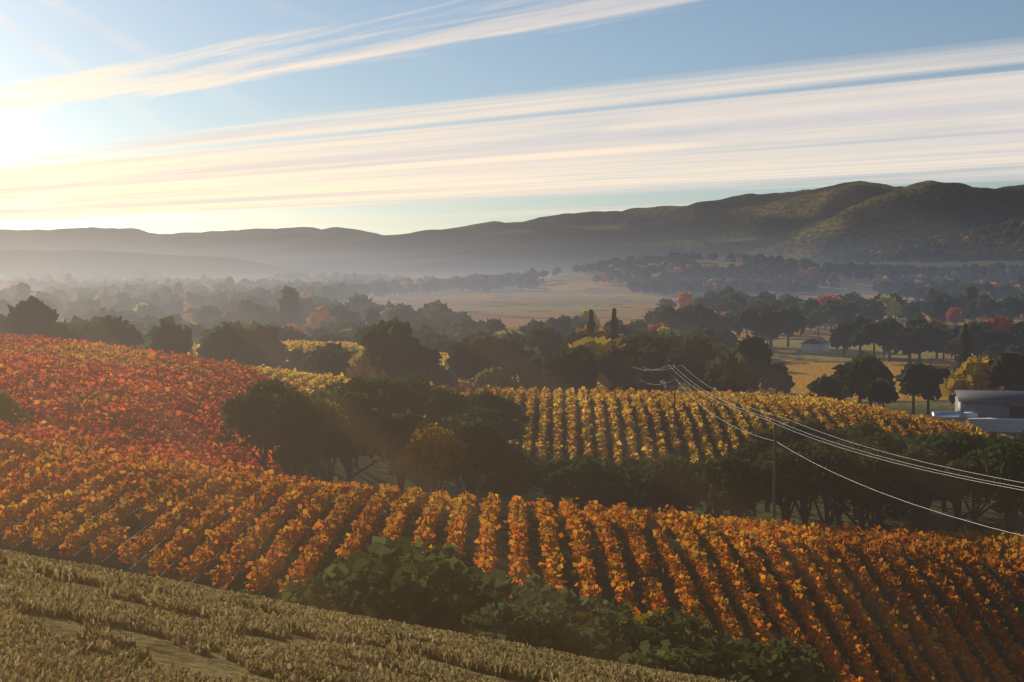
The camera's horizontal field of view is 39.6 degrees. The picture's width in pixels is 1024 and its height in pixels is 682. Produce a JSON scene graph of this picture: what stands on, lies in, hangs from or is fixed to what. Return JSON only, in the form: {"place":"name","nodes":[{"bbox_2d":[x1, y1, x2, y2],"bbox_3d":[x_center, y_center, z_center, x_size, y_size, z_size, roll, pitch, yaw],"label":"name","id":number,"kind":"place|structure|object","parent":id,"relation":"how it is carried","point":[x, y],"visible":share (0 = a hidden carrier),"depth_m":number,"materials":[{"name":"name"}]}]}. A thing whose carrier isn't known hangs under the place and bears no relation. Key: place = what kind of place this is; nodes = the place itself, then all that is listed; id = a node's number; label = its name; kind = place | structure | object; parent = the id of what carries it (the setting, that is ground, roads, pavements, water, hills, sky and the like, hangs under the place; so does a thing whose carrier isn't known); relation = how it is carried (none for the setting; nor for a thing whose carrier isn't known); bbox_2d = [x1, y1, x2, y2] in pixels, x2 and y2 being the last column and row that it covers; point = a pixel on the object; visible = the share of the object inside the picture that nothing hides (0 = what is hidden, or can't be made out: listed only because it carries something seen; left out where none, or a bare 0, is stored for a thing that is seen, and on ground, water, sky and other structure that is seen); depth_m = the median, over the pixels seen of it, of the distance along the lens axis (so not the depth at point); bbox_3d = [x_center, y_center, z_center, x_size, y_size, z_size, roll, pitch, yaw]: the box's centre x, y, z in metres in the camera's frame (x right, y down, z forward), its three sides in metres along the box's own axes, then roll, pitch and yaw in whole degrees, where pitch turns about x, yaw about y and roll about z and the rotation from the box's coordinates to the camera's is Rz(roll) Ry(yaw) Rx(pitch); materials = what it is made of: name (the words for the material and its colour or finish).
{"place":"outdoors","nodes":[
{"label":"outdoors","id":0,"kind":"place"},
{"bbox_2d":[0,180,1023,681],"bbox_3d":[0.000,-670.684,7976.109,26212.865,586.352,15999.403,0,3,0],"label":"ground","id":1,"kind":"structure","parent":0,"point":[820,226],"depth_m":2303.98,"materials":[{"name":"brown soil"}]},
{"bbox_2d":[0,389,34,437],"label":"bush","id":2,"kind":"object","parent":1,"relation":"on","point":[7,404],"visible":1,"depth_m":146.66,"materials":[{"name":"green plant"}]},
{"bbox_2d":[0,333,291,475],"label":"vines","id":3,"kind":"object","parent":1,"relation":"on","point":[208,378],"visible":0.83,"depth_m":190.02,"materials":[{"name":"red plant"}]},
{"bbox_2d":[238,588,274,598],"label":"bush","id":4,"kind":"object","parent":1,"relation":"on","point":[248,592],"visible":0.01,"depth_m":80.45,"materials":[{"name":"green plant"}]},
{"bbox_2d":[218,379,300,470],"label":"oak","id":5,"kind":"object","parent":1,"relation":"on","point":[243,411],"visible":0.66,"depth_m":163.88,"materials":[{"name":"green plant"}]},
{"bbox_2d":[237,387,337,478],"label":"oak","id":6,"kind":"object","parent":1,"relation":"on","point":[292,423],"visible":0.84,"depth_m":159.44,"materials":[{"name":"green plant"}]},
{"bbox_2d":[272,584,304,599],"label":"bush","id":7,"kind":"object","parent":1,"relation":"on","point":[284,590],"depth_m":80.10,"materials":[{"name":"green plant"}]},
{"bbox_2d":[273,393,349,478],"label":"oak","id":8,"kind":"object","parent":1,"relation":"on","point":[338,406],"visible":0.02,"depth_m":166.13,"materials":[{"name":"green plant"}]},
{"bbox_2d":[271,415,362,481],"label":"oak","id":9,"kind":"object","parent":1,"relation":"on","point":[324,439],"visible":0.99,"depth_m":154.31,"materials":[{"name":"green plant"}]},
{"bbox_2d":[307,389,337,480],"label":"oak","id":10,"kind":"object","parent":1,"relation":"on","point":[322,394],"visible":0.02,"depth_m":174.31,"materials":[{"name":"green plant"}]},
{"bbox_2d":[312,382,344,394],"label":"oak","id":11,"kind":"object","parent":1,"relation":"on","point":[330,387],"visible":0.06,"depth_m":199.82,"materials":[{"name":"green plant"}]},
{"bbox_2d":[325,391,385,483],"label":"oak","id":12,"kind":"object","parent":1,"relation":"on","point":[358,408],"visible":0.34,"depth_m":168.52,"materials":[{"name":"green plant"}]},
{"bbox_2d":[332,373,395,466],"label":"oak","id":13,"kind":"object","parent":1,"relation":"on","point":[381,402],"visible":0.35,"depth_m":193.31,"materials":[{"name":"green plant"}]},
{"bbox_2d":[0,549,735,681],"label":"grass tufts","id":14,"kind":"object","parent":1,"relation":"on","point":[34,650],"visible":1,"depth_m":13.31,"materials":[{"name":"yellow plant"}]},
{"bbox_2d":[137,339,606,394],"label":"vines","id":15,"kind":"object","parent":1,"relation":"on","point":[312,345],"visible":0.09,"depth_m":381.89,"materials":[{"name":"yellow plant"}]},
{"bbox_2d":[341,376,411,410],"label":"oak","id":16,"kind":"object","parent":1,"relation":"on","point":[371,378],"depth_m":209.74,"materials":[{"name":"green plant"}]},
{"bbox_2d":[273,535,498,631],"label":"bush","id":17,"kind":"object","parent":1,"relation":"on","point":[384,580],"visible":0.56,"depth_m":66.09,"materials":[{"name":"green plant"}]},
{"bbox_2d":[353,409,427,491],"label":"oak","id":18,"kind":"object","parent":1,"relation":"on","point":[387,429],"visible":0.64,"depth_m":165.33,"materials":[{"name":"green plant"}]},
{"bbox_2d":[372,378,440,460],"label":"oak","id":19,"kind":"object","parent":1,"relation":"on","point":[403,398],"visible":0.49,"depth_m":205.77,"materials":[{"name":"green plant"}]},
{"bbox_2d":[379,420,461,509],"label":"oak","id":20,"kind":"object","parent":1,"relation":"on","point":[422,482],"visible":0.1,"depth_m":164.72,"materials":[{"name":"green plant"}]},
{"bbox_2d":[388,424,483,494],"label":"oak","id":21,"kind":"object","parent":1,"relation":"on","point":[426,440],"visible":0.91,"depth_m":156.74,"materials":[{"name":"green plant"}]},
{"bbox_2d":[421,386,469,425],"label":"oak","id":22,"kind":"object","parent":1,"relation":"on","point":[450,402],"visible":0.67,"depth_m":220.85,"materials":[{"name":"green plant"}]},
{"bbox_2d":[437,416,463,488],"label":"oak","id":23,"kind":"object","parent":1,"relation":"on","point":[449,420],"visible":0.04,"depth_m":194.14,"materials":[{"name":"green plant"}]},
{"bbox_2d":[400,416,529,494],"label":"oak","id":24,"kind":"object","parent":1,"relation":"on","point":[485,441],"visible":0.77,"depth_m":159.29,"materials":[{"name":"green plant"}]},
{"bbox_2d":[442,404,526,479],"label":"oak","id":25,"kind":"object","parent":1,"relation":"on","point":[504,424],"visible":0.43,"depth_m":203.93,"materials":[{"name":"green plant"}]},
{"bbox_2d":[455,389,531,426],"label":"oak","id":26,"kind":"object","parent":1,"relation":"on","point":[492,401],"visible":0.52,"depth_m":218.47,"materials":[{"name":"green plant"}]},
{"bbox_2d":[472,442,524,497],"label":"oak","id":27,"kind":"object","parent":1,"relation":"on","point":[489,476],"visible":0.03,"depth_m":186.02,"materials":[{"name":"green plant"}]},
{"bbox_2d":[477,453,542,505],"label":"oak","id":28,"kind":"object","parent":1,"relation":"on","point":[512,480],"visible":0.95,"depth_m":158.04,"materials":[{"name":"green plant"}]},
{"bbox_2d":[0,477,1022,681],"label":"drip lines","id":29,"kind":"object","parent":1,"relation":"on","point":[470,513],"visible":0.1,"depth_m":110.47,"materials":[{"name":"black plastic"}]},
{"bbox_2d":[0,432,1023,681],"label":"vines","id":30,"kind":"object","parent":1,"relation":"on","point":[174,482],"visible":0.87,"depth_m":113.63,"materials":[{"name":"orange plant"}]},
{"bbox_2d":[0,295,1023,414],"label":"trees","id":31,"kind":"object","parent":1,"relation":"on","point":[562,352],"depth_m":334.44,"materials":[{"name":"green plant"}]},
{"bbox_2d":[0,260,1023,347],"bbox_3d":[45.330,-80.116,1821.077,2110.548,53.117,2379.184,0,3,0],"label":"valley trees","id":32,"kind":"object","parent":1,"relation":"on","point":[961,294],"depth_m":1117.94,"materials":[{"name":"plant"}]},
{"bbox_2d":[453,601,593,655],"bbox_3d":[-1.327,13.476,62.225,10.238,4.324,9.122,-1,3,-10],"label":"bush","id":33,"kind":"object","parent":1,"relation":"on","point":[505,623],"visible":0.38,"depth_m":61.49,"materials":[{"name":"green plant"}]},
{"bbox_2d":[480,568,602,629],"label":"bush","id":34,"kind":"object","parent":1,"relation":"on","point":[524,596],"visible":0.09,"depth_m":74.25,"materials":[{"name":"green plant"}]},
{"bbox_2d":[534,457,576,511],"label":"oak","id":35,"kind":"object","parent":1,"relation":"on","point":[548,467],"visible":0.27,"depth_m":173.28,"materials":[{"name":"green plant"}]},
{"bbox_2d":[544,453,594,494],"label":"oak","id":36,"kind":"object","parent":1,"relation":"on","point":[575,459],"visible":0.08,"depth_m":181.16,"materials":[{"name":"green plant"}]},
{"bbox_2d":[536,464,628,500],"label":"oak","id":37,"kind":"object","parent":1,"relation":"on","point":[545,482],"visible":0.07,"depth_m":159.57,"materials":[{"name":"green plant"}]},
{"bbox_2d":[551,456,628,524],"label":"oak","id":38,"kind":"object","parent":1,"relation":"on","point":[613,465],"visible":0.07,"depth_m":172.46,"materials":[{"name":"green plant"}]},
{"bbox_2d":[586,309,597,337],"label":"cypress tree","id":39,"kind":"object","parent":1,"relation":"on","point":[591,324],"visible":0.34,"depth_m":394.81,"materials":[{"name":"green plant"}]},
{"bbox_2d":[551,456,638,510],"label":"oak","id":40,"kind":"object","parent":1,"relation":"on","point":[600,484],"visible":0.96,"depth_m":154.30,"materials":[{"name":"green plant"}]},
{"bbox_2d":[575,595,633,622],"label":"bush","id":41,"kind":"object","parent":1,"relation":"on","point":[625,608],"visible":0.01,"depth_m":84.52,"materials":[{"name":"green plant"}]},
{"bbox_2d":[607,308,620,339],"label":"cypress tree","id":42,"kind":"object","parent":1,"relation":"on","point":[613,326],"visible":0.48,"depth_m":403.74,"materials":[{"name":"green plant"}]},
{"bbox_2d":[244,364,1005,465],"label":"vines","id":43,"kind":"object","parent":1,"relation":"on","point":[878,415],"visible":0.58,"depth_m":246.42,"materials":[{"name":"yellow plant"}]},
{"bbox_2d":[524,605,731,674],"bbox_3d":[5.276,14.587,63.607,12.145,5.082,9.845,-2,4,-37],"label":"bush","id":44,"kind":"object","parent":1,"relation":"on","point":[614,635],"visible":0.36,"depth_m":64.21,"materials":[{"name":"green plant"}]},
{"bbox_2d":[618,455,645,507],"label":"oak","id":45,"kind":"object","parent":1,"relation":"on","point":[632,461],"visible":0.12,"depth_m":184.58,"materials":[{"name":"green plant"}]},
{"bbox_2d":[575,609,707,640],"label":"bush","id":46,"kind":"object","parent":1,"relation":"on","point":[639,618],"depth_m":69.75,"materials":[{"name":"green plant"}]},
{"bbox_2d":[643,457,656,511],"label":"oak","id":47,"kind":"object","parent":1,"relation":"on","point":[647,460],"visible":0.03,"depth_m":189.00,"materials":[{"name":"green plant"}]},
{"bbox_2d":[620,456,691,527],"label":"oak","id":48,"kind":"object","parent":1,"relation":"on","point":[657,506],"visible":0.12,"depth_m":161.89,"materials":[{"name":"green plant"}]},
{"bbox_2d":[618,456,701,531],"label":"oak","id":49,"kind":"object","parent":1,"relation":"on","point":[667,488],"visible":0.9,"depth_m":158.61,"materials":[{"name":"green plant"}]},
{"bbox_2d":[639,463,702,512],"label":"oak","id":50,"kind":"object","parent":1,"relation":"on","point":[695,504],"visible":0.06,"depth_m":168.79,"materials":[{"name":"green plant"}]},
{"bbox_2d":[668,363,681,430],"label":"power pole","id":51,"kind":"object","parent":1,"relation":"on","point":[674,368],"visible":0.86,"depth_m":235.67,"materials":[{"name":"brown wood"}]},
{"bbox_2d":[659,454,694,466],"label":"oak","id":52,"kind":"object","parent":1,"relation":"on","point":[680,459],"visible":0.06,"depth_m":179.69,"materials":[{"name":"green plant"}]},
{"bbox_2d":[686,457,721,518],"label":"oak","id":53,"kind":"object","parent":1,"relation":"on","point":[699,468],"visible":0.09,"depth_m":176.00,"materials":[{"name":"green plant"}]},
{"bbox_2d":[612,635,836,681],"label":"bush","id":54,"kind":"object","parent":1,"relation":"on","point":[762,662],"visible":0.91,"depth_m":59.50,"materials":[{"name":"green plant"}]},
{"bbox_2d":[692,470,756,535],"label":"oak","id":55,"kind":"object","parent":1,"relation":"on","point":[704,495],"visible":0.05,"depth_m":165.21,"materials":[{"name":"green plant"}]},
{"bbox_2d":[572,251,890,273],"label":"hill trees","id":56,"kind":"object","parent":1,"relation":"on","point":[629,263],"depth_m":2470.60,"materials":[{"name":"plant"}]},
{"bbox_2d":[699,453,777,518],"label":"oak","id":57,"kind":"object","parent":1,"relation":"on","point":[735,476],"visible":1,"depth_m":151.61,"materials":[{"name":"green plant"}]},
{"bbox_2d":[698,458,782,517],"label":"oak","id":58,"kind":"object","parent":1,"relation":"on","point":[752,505],"visible":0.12,"depth_m":158.09,"materials":[{"name":"green plant"}]},
{"bbox_2d":[733,428,804,511],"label":"oak","id":59,"kind":"object","parent":1,"relation":"on","point":[753,447],"visible":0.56,"depth_m":193.53,"materials":[{"name":"green plant"}]},
{"bbox_2d":[763,415,786,519],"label":"power pole","id":60,"kind":"object","parent":1,"relation":"on","point":[774,481],"visible":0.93,"depth_m":140.76,"materials":[{"name":"brown wood"}]},
{"bbox_2d":[631,365,1023,536],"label":"power lines","id":61,"kind":"object","parent":60,"relation":"attached to","point":[869,456],"visible":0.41,"depth_m":101.55,"materials":[{"name":"grey metal"}]},
{"bbox_2d":[754,417,829,442],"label":"oak","id":62,"kind":"object","parent":1,"relation":"on","point":[820,426],"visible":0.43,"depth_m":203.42,"materials":[{"name":"green plant"}]},
{"bbox_2d":[754,437,830,524],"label":"oak","id":63,"kind":"object","parent":1,"relation":"on","point":[803,511],"visible":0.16,"depth_m":172.99,"materials":[{"name":"green plant"}]},
{"bbox_2d":[746,447,849,522],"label":"oak","id":64,"kind":"object","parent":1,"relation":"on","point":[788,475],"visible":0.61,"depth_m":157.55,"materials":[{"name":"green plant"}]},
{"bbox_2d":[784,444,818,514],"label":"oak","id":65,"kind":"object","parent":1,"relation":"on","point":[808,497],"depth_m":193.01,"materials":[{"name":"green plant"}]},
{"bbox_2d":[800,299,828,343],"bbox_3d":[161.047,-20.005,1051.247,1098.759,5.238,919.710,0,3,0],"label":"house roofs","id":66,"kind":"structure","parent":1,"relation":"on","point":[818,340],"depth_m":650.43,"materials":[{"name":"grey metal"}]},
{"bbox_2d":[801,343,829,353],"bbox_3d":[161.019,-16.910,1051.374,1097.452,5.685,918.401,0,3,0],"label":"house walls","id":67,"kind":"structure","parent":1,"relation":"on","point":[815,348],"depth_m":650.31,"materials":[{"name":"grey paint"}]},
{"bbox_2d":[811,437,829,509],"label":"oak","id":68,"kind":"object","parent":1,"relation":"on","point":[822,496],"depth_m":197.27,"materials":[{"name":"green plant"}]},
{"bbox_2d":[782,446,879,542],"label":"oak","id":69,"kind":"object","parent":1,"relation":"on","point":[843,465],"visible":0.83,"depth_m":156.59,"materials":[{"name":"green plant"}]},
{"bbox_2d":[819,426,855,441],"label":"oak","id":70,"kind":"object","parent":1,"relation":"on","point":[840,432],"visible":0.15,"depth_m":202.71,"materials":[{"name":"green plant"}]},
{"bbox_2d":[825,440,851,525],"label":"oak","id":71,"kind":"object","parent":1,"relation":"on","point":[838,519],"depth_m":181.89,"materials":[{"name":"green plant"}]},
{"bbox_2d":[828,436,861,519],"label":"oak","id":72,"kind":"object","parent":1,"relation":"on","point":[855,516],"depth_m":189.18,"materials":[{"name":"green plant"}]},
{"bbox_2d":[804,439,906,528],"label":"oak","id":73,"kind":"object","parent":1,"relation":"on","point":[862,520],"visible":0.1,"depth_m":166.15,"materials":[{"name":"green plant"}]},
{"bbox_2d":[840,421,904,509],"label":"oak","id":74,"kind":"object","parent":1,"relation":"on","point":[865,429],"visible":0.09,"depth_m":196.34,"materials":[{"name":"green plant"}]},
{"bbox_2d":[845,447,924,527],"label":"oak","id":75,"kind":"object","parent":1,"relation":"on","point":[891,482],"visible":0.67,"depth_m":160.27,"materials":[{"name":"green plant"}]},
{"bbox_2d":[827,431,951,527],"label":"oak","id":76,"kind":"object","parent":1,"relation":"on","point":[891,443],"visible":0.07,"depth_m":170.67,"materials":[{"name":"green plant"}]},
{"bbox_2d":[889,432,910,439],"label":"oak","id":77,"kind":"object","parent":1,"relation":"on","point":[901,437],"visible":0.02,"depth_m":205.71,"materials":[{"name":"green plant"}]},
{"bbox_2d":[875,441,950,531],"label":"oak","id":78,"kind":"object","parent":1,"relation":"on","point":[923,451],"visible":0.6,"depth_m":163.64,"materials":[{"name":"green plant"}]},
{"bbox_2d":[903,433,923,498],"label":"oak","id":79,"kind":"object","parent":1,"relation":"on","point":[911,440],"depth_m":198.39,"materials":[{"name":"green plant"}]},
{"bbox_2d":[904,432,949,528],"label":"oak","id":80,"kind":"object","parent":1,"relation":"on","point":[934,437],"visible":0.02,"depth_m":180.77,"materials":[{"name":"green plant"}]},
{"bbox_2d":[832,216,1023,262],"bbox_3d":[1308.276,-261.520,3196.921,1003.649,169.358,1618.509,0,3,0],"label":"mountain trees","id":81,"kind":"object","parent":1,"relation":"on","point":[1005,240],"depth_m":2947.55,"materials":[{"name":"plant"}]},
{"bbox_2d":[920,493,942,519],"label":"oak","id":82,"kind":"object","parent":1,"relation":"on","point":[933,499],"visible":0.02,"depth_m":181.10,"materials":[{"name":"green plant"}]},
{"bbox_2d":[941,437,950,511],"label":"oak","id":83,"kind":"object","parent":1,"relation":"on","point":[943,506],"depth_m":196.72,"materials":[{"name":"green plant"}]},
{"bbox_2d":[931,411,977,424],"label":"truck tank","id":84,"kind":"object","parent":1,"relation":"on","point":[960,416],"visible":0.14,"depth_m":279.49,"materials":[{"name":"silver metal"}]},
{"bbox_2d":[946,431,972,437],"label":"oak","id":85,"kind":"object","parent":1,"relation":"on","point":[951,434],"visible":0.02,"depth_m":217.00,"materials":[{"name":"green plant"}]},
{"bbox_2d":[954,323,973,371],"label":"cypress tree","id":86,"kind":"object","parent":1,"relation":"on","point":[965,348],"visible":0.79,"depth_m":469.97,"materials":[{"name":"green plant"}]},
{"bbox_2d":[927,431,1001,531],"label":"oak","id":87,"kind":"object","parent":1,"relation":"on","point":[960,444],"visible":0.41,"depth_m":171.10,"materials":[{"name":"green plant"}]},
{"bbox_2d":[931,433,997,531],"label":"oak","id":88,"kind":"object","parent":1,"relation":"on","point":[975,514],"visible":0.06,"depth_m":176.55,"materials":[{"name":"green plant"}]},
{"bbox_2d":[940,436,1023,531],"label":"oak","id":89,"kind":"object","parent":1,"relation":"on","point":[1004,460],"visible":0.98,"depth_m":156.60,"materials":[{"name":"green plant"}]},
{"bbox_2d":[981,432,1003,443],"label":"oak","id":90,"kind":"object","parent":1,"relation":"on","point":[993,435],"visible":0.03,"depth_m":215.87,"materials":[{"name":"green plant"}]},
{"bbox_2d":[967,417,1023,431],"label":"building","id":91,"kind":"structure","parent":1,"relation":"on","point":[1001,424],"depth_m":275.05,"materials":[{"name":"grey metal"}]},
{"bbox_2d":[985,433,1023,513],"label":"oak","id":92,"kind":"object","parent":1,"relation":"on","point":[1002,439],"visible":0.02,"depth_m":193.47,"materials":[{"name":"green plant"}]},
{"bbox_2d":[993,437,1023,488],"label":"oak","id":93,"kind":"object","parent":1,"relation":"on","point":[1021,440],"visible":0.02,"depth_m":171.41,"materials":[{"name":"green plant"}]},
{"bbox_2d":[0,0,1023,234],"label":"sky","id":94,"kind":"structure","parent":0,"point":[382,117],"materials":[{"name":"blue"}]},
{"bbox_2d":[964,402,1002,417],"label":"shed ribs","id":95,"kind":"object","parent":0,"point":[983,409],"visible":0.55,"depth_m":283.26,"materials":[{"name":"grey metal"}]},
{"bbox_2d":[955,395,1023,417],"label":"shed walls","id":96,"kind":"structure","parent":0,"point":[1013,410],"depth_m":283.35,"materials":[{"name":"grey metal"}]},
{"bbox_2d":[952,390,1023,402],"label":"shed roof","id":97,"kind":"structure","parent":96,"relation":"on","point":[982,395],"depth_m":285.90,"materials":[{"name":"grey metal"}]},
{"bbox_2d":[959,400,1023,402],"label":"roof fascia","id":98,"kind":"structure","parent":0,"point":[992,401],"depth_m":282.21,"materials":[{"name":"grey metal"}]}
]}

